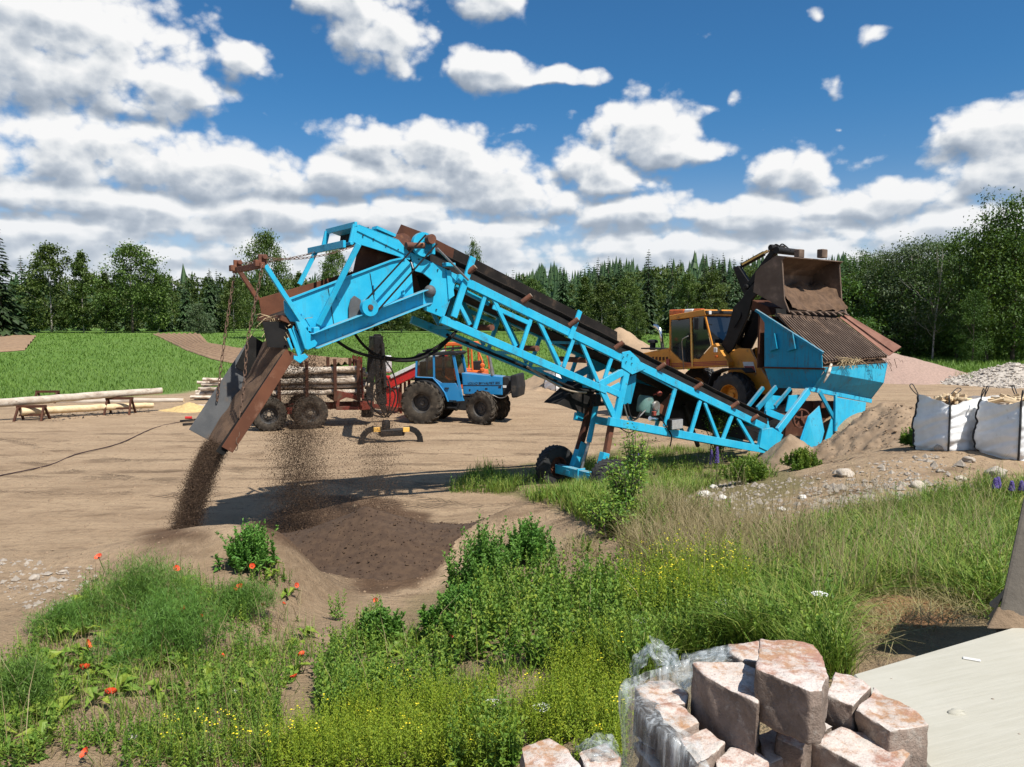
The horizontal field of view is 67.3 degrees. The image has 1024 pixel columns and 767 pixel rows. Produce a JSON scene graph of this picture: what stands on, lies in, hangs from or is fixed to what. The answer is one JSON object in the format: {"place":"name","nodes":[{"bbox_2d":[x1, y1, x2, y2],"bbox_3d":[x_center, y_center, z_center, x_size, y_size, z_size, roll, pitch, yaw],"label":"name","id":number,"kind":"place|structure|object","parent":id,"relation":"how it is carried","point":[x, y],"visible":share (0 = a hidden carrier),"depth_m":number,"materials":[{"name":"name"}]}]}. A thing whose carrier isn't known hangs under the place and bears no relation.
{"place":"outdoors","nodes":[
{"label":"outdoors","id":0,"kind":"place"},
{"bbox_2d":[0,335,35,351],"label":"ploughed field","id":1,"kind":"structure","parent":0,"point":[14,342],"depth_m":101.68,"materials":[{"name":"soil"}]},
{"bbox_2d":[160,435,227,530],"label":"falling sand","id":2,"kind":"structure","parent":0,"point":[208,456],"depth_m":12.17,"materials":[{"name":"brown sand"}]},
{"bbox_2d":[153,333,362,366],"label":"ploughed field","id":3,"kind":"structure","parent":0,"point":[198,344],"depth_m":86.73,"materials":[{"name":"soil"}]},
{"bbox_2d":[0,326,1023,766],"bbox_3d":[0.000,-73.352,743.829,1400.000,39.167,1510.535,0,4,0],"label":"ground","id":4,"kind":"structure","parent":0,"point":[128,520],"depth_m":15.30,"materials":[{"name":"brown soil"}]},
{"bbox_2d":[0,238,36,335],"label":"spruce","id":5,"kind":"object","parent":4,"relation":"on","point":[8,319],"visible":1,"depth_m":127.25,"materials":[{"name":"green plant"}]},
{"bbox_2d":[11,258,39,332],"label":"spruce","id":6,"kind":"object","parent":4,"relation":"on","point":[22,272],"visible":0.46,"depth_m":148.72,"materials":[{"name":"green plant"}]},
{"bbox_2d":[12,405,50,421],"bbox_3d":[-17.961,1.116,28.771,1.040,0.617,0.821,-1,4,-8],"label":"trestle","id":7,"kind":"object","parent":4,"relation":"on","point":[41,415],"visible":0.89,"depth_m":28.71,"materials":[{"name":"brown paint"}]},
{"bbox_2d":[21,402,153,415],"bbox_3d":[-16.546,0.950,30.207,4.658,0.349,0.299,-4,6,-42],"label":"tree trunk","id":8,"kind":"object","parent":7,"relation":"on","point":[68,409],"visible":0.94,"depth_m":29.91,"materials":[{"name":"brown wood"}]},
{"bbox_2d":[0,639,71,719],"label":"weed plant","id":9,"kind":"object","parent":4,"relation":"on","point":[39,687],"visible":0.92,"depth_m":5.27,"materials":[{"name":"green plant"}]},
{"bbox_2d":[15,240,88,332],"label":"birch","id":10,"kind":"object","parent":4,"relation":"on","point":[45,253],"visible":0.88,"depth_m":147.87,"materials":[{"name":"green plant"}]},
{"bbox_2d":[16,592,120,640],"bbox_3d":[-3.864,2.069,6.789,0.896,0.433,0.757,0,4,0],"label":"weed plant","id":11,"kind":"object","parent":4,"relation":"on","point":[69,611],"visible":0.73,"depth_m":6.72,"materials":[{"name":"green plant"}]},
{"bbox_2d":[54,249,100,332],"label":"birch","id":12,"kind":"object","parent":4,"relation":"on","point":[79,267],"visible":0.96,"depth_m":146.34,"materials":[{"name":"green plant"}]},
{"bbox_2d":[89,271,121,332],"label":"birch","id":13,"kind":"object","parent":4,"relation":"on","point":[103,316],"visible":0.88,"depth_m":144.76,"materials":[{"name":"green plant"}]},
{"bbox_2d":[103,397,136,414],"bbox_3d":[-15.687,0.907,30.761,1.040,0.729,0.823,-1,4,-8],"label":"trestle","id":14,"kind":"object","parent":4,"relation":"on","point":[131,401],"visible":0.86,"depth_m":30.71,"materials":[{"name":"brown paint"}]},
{"bbox_2d":[0,388,162,406],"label":"tree trunk","id":15,"kind":"object","parent":14,"relation":"on","point":[31,400],"visible":1,"depth_m":29.84,"materials":[{"name":"brown wood"}]},
{"bbox_2d":[56,398,184,402],"bbox_3d":[-18.063,0.809,35.468,5.637,0.302,0.287,0,4,-6],"label":"tree trunk","id":16,"kind":"object","parent":14,"relation":"on","point":[102,400],"visible":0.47,"depth_m":35.45,"materials":[{"name":"brown wood"}]},
{"bbox_2d":[78,238,179,332],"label":"broadleaf tree","id":17,"kind":"object","parent":4,"relation":"on","point":[129,249],"visible":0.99,"depth_m":145.94,"materials":[{"name":"green plant"}]},
{"bbox_2d":[59,543,219,628],"bbox_3d":[-3.388,1.807,7.125,1.165,0.820,1.266,3,5,33],"label":"weed plant","id":18,"kind":"object","parent":4,"relation":"on","point":[140,583],"visible":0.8,"depth_m":7.04,"materials":[{"name":"green plant"}]},
{"bbox_2d":[134,273,182,331],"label":"birch","id":19,"kind":"object","parent":4,"relation":"on","point":[156,325],"visible":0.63,"depth_m":150.71,"materials":[{"name":"green plant"}]},
{"bbox_2d":[78,573,253,684],"bbox_3d":[-2.850,1.896,6.258,1.290,0.749,1.090,-4,6,-40],"label":"weed plant","id":20,"kind":"object","parent":4,"relation":"on","point":[190,622],"visible":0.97,"depth_m":6.22,"materials":[{"name":"green plant"}]},
{"bbox_2d":[175,278,198,331],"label":"spruce","id":21,"kind":"object","parent":4,"relation":"on","point":[185,303],"visible":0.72,"depth_m":156.69,"materials":[{"name":"green plant"}]},
{"bbox_2d":[181,303,218,333],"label":"shrub","id":22,"kind":"object","parent":4,"relation":"on","point":[195,307],"visible":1,"depth_m":139.01,"materials":[{"name":"green plant"}]},
{"bbox_2d":[197,268,221,332],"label":"spruce","id":23,"kind":"object","parent":4,"relation":"on","point":[211,308],"visible":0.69,"depth_m":148.67,"materials":[{"name":"green plant"}]},
{"bbox_2d":[215,278,254,332],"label":"birch","id":24,"kind":"object","parent":4,"relation":"on","point":[235,299],"visible":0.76,"depth_m":148.70,"materials":[{"name":"green plant"}]},
{"bbox_2d":[196,568,287,621],"bbox_3d":[-2.669,2.039,7.405,0.974,0.505,0.781,0,4,0],"label":"weed plant","id":25,"kind":"object","parent":4,"relation":"on","point":[233,595],"visible":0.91,"depth_m":7.39,"materials":[{"name":"green plant"}]},
{"bbox_2d":[212,518,280,572],"bbox_3d":[-2.977,1.813,8.585,0.644,0.633,0.614,2,5,22],"label":"weed plant","id":26,"kind":"object","parent":4,"relation":"on","point":[250,547],"visible":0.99,"depth_m":8.52,"materials":[{"name":"green plant"}]},
{"bbox_2d":[232,227,293,329],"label":"broadleaf tree","id":27,"kind":"object","parent":4,"relation":"on","point":[266,241],"visible":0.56,"depth_m":115.81,"materials":[{"name":"green plant"}]},
{"bbox_2d":[239,315,422,532],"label":"falling sand","id":28,"kind":"structure","parent":4,"relation":"on","point":[298,480],"depth_m":13.35,"materials":[{"name":"brown sand"}]},
{"bbox_2d":[314,249,351,281],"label":"broadleaf tree","id":29,"kind":"object","parent":4,"relation":"on","point":[331,259],"visible":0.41,"depth_m":137.91,"materials":[{"name":"green plant"}]},
{"bbox_2d":[253,334,422,444],"bbox_3d":[-5.830,0.053,25.549,5.346,3.447,6.305,-2,5,-22],"label":"log trailer","id":30,"kind":"object","parent":4,"relation":"on","point":[259,420],"visible":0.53,"depth_m":26.11,"materials":[{"name":"brown paint"}]},
{"bbox_2d":[356,599,407,647],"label":"weed plant","id":31,"kind":"object","parent":4,"relation":"on","point":[390,622],"visible":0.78,"depth_m":7.01,"materials":[{"name":"green plant"}]},
{"bbox_2d":[280,506,490,581],"bbox_3d":[-2.345,2.800,12.312,5.000,1.690,4.000,0,4,0],"label":"sand pile","id":32,"kind":"object","parent":4,"relation":"on","point":[376,538],"visible":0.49,"depth_m":11.53,"materials":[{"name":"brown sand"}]},
{"bbox_2d":[386,350,447,413],"bbox_3d":[-3.884,-0.102,31.267,2.790,2.610,1.210,0,4,6],"label":"firewood processor","id":33,"kind":"object","parent":4,"relation":"on","point":[409,371],"visible":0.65,"depth_m":30.83,"materials":[{"name":"red paint"}]},
{"bbox_2d":[2,264,856,331],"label":"forest","id":34,"kind":"object","parent":4,"relation":"on","point":[194,290],"visible":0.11,"depth_m":165.64,"materials":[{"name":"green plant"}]},
{"bbox_2d":[416,581,483,632],"bbox_3d":[-0.405,2.000,6.845,0.961,0.435,0.700,0,4,0],"label":"weed plant","id":35,"kind":"object","parent":4,"relation":"on","point":[449,603],"visible":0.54,"depth_m":6.79,"materials":[{"name":"green plant"}]},
{"bbox_2d":[141,517,763,766],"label":"weeds","id":36,"kind":"object","parent":4,"relation":"on","point":[561,695],"visible":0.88,"depth_m":4.75,"materials":[{"name":"green plant"}]},
{"bbox_2d":[4,251,903,327],"bbox_3d":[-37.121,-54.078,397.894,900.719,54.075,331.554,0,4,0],"label":"distant forest","id":37,"kind":"object","parent":4,"relation":"on","point":[551,281],"visible":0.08,"depth_m":374.83,"materials":[{"name":"green plant"}]},
{"bbox_2d":[400,343,524,424],"bbox_3d":[-1.750,-0.041,28.465,4.367,3.052,2.176,1,5,13],"label":"tractor","id":38,"kind":"object","parent":4,"relation":"on","point":[432,393],"visible":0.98,"depth_m":27.98,"materials":[{"name":"blue paint"}]},
{"bbox_2d":[444,341,489,394],"bbox_3d":[-2.320,-0.357,32.862,3.169,2.892,1.978,1,4,10],"label":"tractor","id":39,"kind":"object","parent":4,"relation":"on","point":[478,366],"visible":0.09,"depth_m":32.22,"materials":[{"name":"orange paint"}]},
{"bbox_2d":[441,509,522,589],"bbox_3d":[-0.336,1.730,7.831,0.916,0.836,0.814,4,6,44],"label":"weed plant","id":40,"kind":"object","parent":4,"relation":"on","point":[480,549],"visible":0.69,"depth_m":7.72,"materials":[{"name":"green plant"}]},
{"bbox_2d":[0,454,999,610],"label":"rubble","id":41,"kind":"object","parent":4,"relation":"on","point":[959,463],"visible":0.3,"depth_m":12.28,"materials":[{"name":"stone"}]},
{"bbox_2d":[0,449,1018,766],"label":"weeds","id":42,"kind":"object","parent":4,"relation":"on","point":[514,617],"visible":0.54,"depth_m":5.74,"materials":[{"name":"green plant"}]},
{"bbox_2d":[0,451,1021,766],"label":"dry grass","id":43,"kind":"structure","parent":4,"relation":"on","point":[688,513],"depth_m":7.59,"materials":[{"name":"green plant"}]},
{"bbox_2d":[0,332,1023,398],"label":"grass","id":44,"kind":"structure","parent":4,"relation":"on","point":[965,366],"depth_m":64.32,"materials":[{"name":"green plant"}]},
{"bbox_2d":[499,512,560,565],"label":"weed plant","id":45,"kind":"object","parent":4,"relation":"on","point":[533,538],"visible":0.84,"depth_m":8.49,"materials":[{"name":"green plant"}]},
{"bbox_2d":[189,222,900,484],"bbox_3d":[3.013,-0.433,18.324,20.138,5.718,2.674,-3,5,-36],"label":"conveyor","id":46,"kind":"object","parent":4,"relation":"on","point":[384,281],"visible":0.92,"depth_m":16.11,"materials":[{"name":"blue metal"}]},
{"bbox_2d":[208,341,288,443],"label":"sand","id":47,"kind":"structure","parent":46,"relation":"on","point":[262,367],"depth_m":12.59,"materials":[{"name":"brown sand"}]},
{"bbox_2d":[574,274,596,320],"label":"birch","id":48,"kind":"object","parent":4,"relation":"on","point":[584,288],"visible":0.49,"depth_m":124.82,"materials":[{"name":"green plant"}]},
{"bbox_2d":[582,280,630,328],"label":"birch","id":49,"kind":"object","parent":4,"relation":"on","point":[599,294],"visible":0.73,"depth_m":110.81,"materials":[{"name":"green plant"}]},
{"bbox_2d":[525,327,687,393],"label":"sand pile","id":50,"kind":"object","parent":4,"relation":"on","point":[534,383],"visible":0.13,"depth_m":42.81,"materials":[{"name":"beige sand"}]},
{"bbox_2d":[578,490,637,541],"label":"shrub","id":51,"kind":"object","parent":4,"relation":"on","point":[608,521],"visible":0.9,"depth_m":9.68,"materials":[{"name":"green plant"}]},
{"bbox_2d":[594,444,648,518],"bbox_3d":[1.457,1.364,10.164,0.761,1.131,0.780,0,4,0],"label":"shrub","id":52,"kind":"object","parent":4,"relation":"on","point":[616,482],"visible":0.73,"depth_m":10.12,"materials":[{"name":"green plant"}]},
{"bbox_2d":[602,277,648,335],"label":"birch","id":53,"kind":"object","parent":4,"relation":"on","point":[625,289],"visible":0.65,"depth_m":112.76,"materials":[{"name":"green plant"}]},
{"bbox_2d":[613,422,656,496],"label":"shrub","id":54,"kind":"object","parent":4,"relation":"on","point":[640,450],"visible":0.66,"depth_m":13.61,"materials":[{"name":"green plant"}]},
{"bbox_2d":[624,306,650,340],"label":"birch","id":55,"kind":"object","parent":4,"relation":"on","point":[639,321],"visible":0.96,"depth_m":103.25,"materials":[{"name":"green plant"}]},
{"bbox_2d":[635,252,662,334],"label":"spruce","id":56,"kind":"object","parent":4,"relation":"on","point":[650,308],"visible":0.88,"depth_m":124.64,"materials":[{"name":"green plant"}]},
{"bbox_2d":[659,268,680,333],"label":"spruce","id":57,"kind":"object","parent":4,"relation":"on","point":[665,318],"visible":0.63,"depth_m":129.05,"materials":[{"name":"green plant"}]},
{"bbox_2d":[664,270,704,317],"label":"birch","id":58,"kind":"object","parent":4,"relation":"on","point":[687,283],"visible":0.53,"depth_m":116.87,"materials":[{"name":"green plant"}]},
{"bbox_2d":[690,271,730,309],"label":"birch","id":59,"kind":"object","parent":4,"relation":"on","point":[714,291],"visible":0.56,"depth_m":114.75,"materials":[{"name":"green plant"}]},
{"bbox_2d":[700,408,737,464],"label":"shrub","id":60,"kind":"object","parent":4,"relation":"on","point":[722,422],"visible":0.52,"depth_m":19.68,"materials":[{"name":"green plant"}]},
{"bbox_2d":[641,243,848,408],"bbox_3d":[6.928,-1.836,27.082,3.095,5.664,8.804,-3,5,-36],"label":"wheel loader","id":61,"kind":"object","parent":4,"relation":"on","point":[744,379],"visible":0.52,"depth_m":25.37,"materials":[{"name":"yellow paint"}]},
{"bbox_2d":[784,281,847,310],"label":"soil","id":62,"kind":"structure","parent":61,"relation":"in","point":[801,295],"depth_m":23.98,"materials":[{"name":"brown soil"}]},
{"bbox_2d":[718,451,780,484],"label":"weed plant","id":63,"kind":"object","parent":4,"relation":"on","point":[755,469],"visible":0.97,"depth_m":14.41,"materials":[{"name":"green plant"}]},
{"bbox_2d":[757,434,813,471],"bbox_3d":[7.010,2.370,19.440,2.300,2.213,2.400,0,4,0],"label":"dirt mound","id":64,"kind":"object","parent":4,"relation":"on","point":[787,444],"visible":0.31,"depth_m":19.09,"materials":[{"name":"beige sand"}]},
{"bbox_2d":[779,445,822,469],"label":"weed plant","id":65,"kind":"object","parent":4,"relation":"on","point":[799,459],"visible":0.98,"depth_m":14.81,"materials":[{"name":"green plant"}]},
{"bbox_2d":[811,402,914,461],"bbox_3d":[9.136,1.755,19.091,5.600,2.622,4.200,0,4,0],"label":"dirt mound","id":66,"kind":"object","parent":4,"relation":"on","point":[866,440],"visible":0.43,"depth_m":18.25,"materials":[{"name":"beige sand"}]},
{"bbox_2d":[838,248,898,330],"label":"broadleaf tree","id":67,"kind":"object","parent":4,"relation":"on","point":[852,264],"visible":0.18,"depth_m":65.24,"materials":[{"name":"green plant"}]},
{"bbox_2d":[844,245,921,340],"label":"broadleaf tree","id":68,"kind":"object","parent":4,"relation":"on","point":[861,271],"visible":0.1,"depth_m":63.14,"materials":[{"name":"green plant"}]},
{"bbox_2d":[822,353,967,384],"bbox_3d":[18.064,-0.380,37.582,8.800,2.448,8.000,0,4,0],"label":"gravel pile","id":69,"kind":"object","parent":4,"relation":"on","point":[910,370],"visible":0.36,"depth_m":35.44,"materials":[{"name":"beige gravel"}]},
{"bbox_2d":[843,242,957,351],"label":"willow","id":70,"kind":"object","parent":4,"relation":"on","point":[886,256],"visible":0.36,"depth_m":58.79,"materials":[{"name":"green plant"}]},
{"bbox_2d":[844,595,968,633],"bbox_3d":[2.674,2.291,5.505,1.900,1.572,1.200,-1,5,-17],"label":"earth heap","id":71,"kind":"object","parent":4,"relation":"on","point":[925,603],"visible":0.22,"depth_m":5.30,"materials":[{"name":"brown soil"}]},
{"bbox_2d":[811,561,1000,662],"bbox_3d":[2.815,1.495,5.293,2.214,0.309,2.883,1,5,17],"label":"straw","id":72,"kind":"object","parent":71,"relation":"on","point":[925,615],"visible":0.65,"depth_m":5.11,"materials":[{"name":"beige plant"}]},
{"bbox_2d":[842,231,978,356],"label":"willow","id":73,"kind":"object","parent":4,"relation":"on","point":[913,249],"visible":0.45,"depth_m":56.73,"materials":[{"name":"green plant"}]},
{"bbox_2d":[847,233,998,353],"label":"willow","id":74,"kind":"object","parent":4,"relation":"on","point":[930,277],"visible":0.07,"depth_m":58.78,"materials":[{"name":"green plant"}]},
{"bbox_2d":[886,237,963,359],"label":"thin tree","id":75,"kind":"object","parent":4,"relation":"on","point":[934,325],"visible":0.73,"depth_m":52.57,"materials":[{"name":"green plant"}]},
{"bbox_2d":[839,228,1023,361],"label":"undergrowth","id":76,"kind":"object","parent":4,"relation":"on","point":[869,323],"visible":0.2,"depth_m":57.77,"materials":[{"name":"green plant"}]},
{"bbox_2d":[854,628,1023,766],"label":"concrete slab","id":77,"kind":"structure","parent":4,"relation":"on","point":[932,688],"depth_m":3.33,"materials":[{"name":"beige concrete"}]},
{"bbox_2d":[825,672,871,731],"bbox_3d":[1.326,1.287,3.030,0.154,0.182,0.289,3,5,31],"label":"walling block","id":78,"kind":"object","parent":77,"relation":"on","point":[848,695],"depth_m":2.96,"materials":[{"name":"beige stone"}]},
{"bbox_2d":[855,688,928,766],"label":"walling block","id":79,"kind":"object","parent":77,"relation":"on","point":[887,723],"depth_m":2.78,"materials":[{"name":"beige stone"}]},
{"bbox_2d":[987,498,1023,632],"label":"pier","id":80,"kind":"structure","parent":77,"relation":"on","point":[1008,613],"depth_m":4.07,"materials":[{"name":"concrete"}]},
{"bbox_2d":[909,383,988,450],"bbox_3d":[8.262,0.650,14.451,1.258,1.267,1.017,-1,5,-17],"label":"bulk bag","id":81,"kind":"object","parent":4,"relation":"on","point":[948,426],"visible":0.79,"depth_m":14.08,"materials":[{"name":"white fabric"}]},
{"bbox_2d":[892,222,1016,359],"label":"broadleaf tree","id":82,"kind":"object","parent":4,"relation":"on","point":[957,249],"visible":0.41,"depth_m":53.67,"materials":[{"name":"green plant"}]},
{"bbox_2d":[901,186,1023,360],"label":"broadleaf tree","id":83,"kind":"object","parent":4,"relation":"on","point":[1008,219],"visible":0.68,"depth_m":48.95,"materials":[{"name":"green plant"}]},
{"bbox_2d":[944,289,1000,361],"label":"broadleaf tree","id":84,"kind":"object","parent":4,"relation":"on","point":[975,296],"visible":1,"depth_m":47.78,"materials":[{"name":"green plant"}]},
{"bbox_2d":[930,221,1023,360],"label":"broadleaf tree","id":85,"kind":"object","parent":4,"relation":"on","point":[983,259],"visible":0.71,"depth_m":49.10,"materials":[{"name":"green plant"}]},
{"bbox_2d":[938,362,1023,388],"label":"gravel pile","id":86,"kind":"object","parent":4,"relation":"on","point":[1003,373],"visible":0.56,"depth_m":33.62,"materials":[{"name":"grey gravel"}]},
{"bbox_2d":[972,385,1023,460],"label":"bulk bag","id":87,"kind":"object","parent":4,"relation":"on","point":[998,430],"visible":0.92,"depth_m":13.35,"materials":[{"name":"white fabric"}]},
{"bbox_3d":[0.574,1.736,2.987,0.192,0.211,0.353,0,4,0],"label":"walling block","id":88,"kind":"object","parent":4,"relation":"on","visible":0},
{"bbox_2d":[634,741,660,766],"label":"walling block","id":89,"kind":"object","parent":88,"relation":"on","point":[646,755],"depth_m":2.98,"materials":[{"name":"grey stone"}]},
{"bbox_2d":[633,680,688,749],"bbox_3d":[0.593,1.317,3.053,0.209,0.206,0.215,0,4,0],"label":"walling block","id":90,"kind":"object","parent":89,"relation":"on","point":[649,696],"depth_m":3.01,"materials":[{"name":"beige stone"}]},
{"bbox_2d":[654,702,698,766],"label":"walling block","id":91,"kind":"object","parent":89,"relation":"on","point":[684,723],"depth_m":2.81,"materials":[{"name":"beige stone"}]},
{"bbox_2d":[0,442,1023,766],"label":"grass","id":92,"kind":"structure","parent":0,"point":[744,620],"depth_m":5.83,"materials":[{"name":"green plant"}]},
{"bbox_2d":[0,0,1023,293],"label":"sky","id":93,"kind":"structure","parent":0,"point":[573,135],"materials":[{"name":"blue"}]},
{"bbox_3d":[0.333,1.436,2.865,0.212,0.294,0.296,0,4,0],"label":"plastic wrap","id":94,"kind":"object","parent":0,"visible":0},
{"bbox_2d":[578,743,621,766],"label":"walling block","id":95,"kind":"object","parent":94,"relation":"on","point":[604,755],"depth_m":2.76,"materials":[{"name":"beige stone"}]},
{"bbox_2d":[520,738,580,766],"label":"walling block","id":96,"kind":"object","parent":95,"relation":"on","point":[548,752],"depth_m":2.76,"materials":[{"name":"beige stone"}]},
{"bbox_3d":[0.633,1.761,2.664,0.172,0.209,0.306,0,4,0],"label":"walling block","id":97,"kind":"object","parent":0,"visible":0},
{"bbox_3d":[0.631,1.555,2.650,0.169,0.208,0.300,0,4,0],"label":"walling block","id":98,"kind":"object","parent":97,"relation":"on","visible":0},
{"bbox_2d":[679,729,724,766],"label":"walling block","id":99,"kind":"object","parent":98,"relation":"on","point":[703,748],"depth_m":2.71,"materials":[{"name":"beige stone"}]},
{"bbox_2d":[716,747,768,766],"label":"walling block","id":100,"kind":"object","parent":98,"relation":"on","point":[733,757],"depth_m":2.68,"materials":[{"name":"beige stone"}]},
{"bbox_2d":[690,662,759,754],"bbox_3d":[0.850,1.227,2.862,0.245,0.275,0.348,-1,5,-16],"label":"walling block","id":101,"kind":"object","parent":100,"relation":"on","point":[725,705],"depth_m":2.82,"materials":[{"name":"beige stone"}]},
{"bbox_2d":[727,641,758,667],"bbox_3d":[0.964,1.191,3.153,0.166,0.211,0.214,0,4,0],"label":"walling block","id":102,"kind":"object","parent":101,"relation":"on","point":[746,654],"depth_m":3.12,"materials":[{"name":"beige stone"}]},
{"bbox_2d":[754,639,828,744],"bbox_3d":[1.005,1.097,2.776,0.245,0.203,0.470,2,5,20],"label":"walling block","id":103,"kind":"object","parent":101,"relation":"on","point":[791,684],"depth_m":2.65,"materials":[{"name":"beige stone"}]},
{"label":"walling block","id":104,"kind":"object","parent":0,"visible":0},
{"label":"walling block","id":105,"kind":"object","parent":104,"relation":"on","visible":0},
{"bbox_2d":[756,729,783,766],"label":"walling block","id":106,"kind":"object","parent":105,"relation":"on","point":[765,748],"depth_m":2.83,"materials":[{"name":"grey stone"}]},
{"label":"walling block","id":107,"kind":"object","parent":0,"visible":0},
{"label":"walling block","id":108,"kind":"object","parent":107,"relation":"on","visible":0},
{"bbox_2d":[774,723,831,766],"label":"walling block","id":109,"kind":"object","parent":108,"relation":"on","point":[791,751],"depth_m":2.77,"materials":[{"name":"beige stone"}]},
{"bbox_2d":[812,727,909,766],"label":"walling block","id":110,"kind":"object","parent":108,"relation":"on","point":[841,747],"depth_m":2.74,"materials":[{"name":"beige stone"}]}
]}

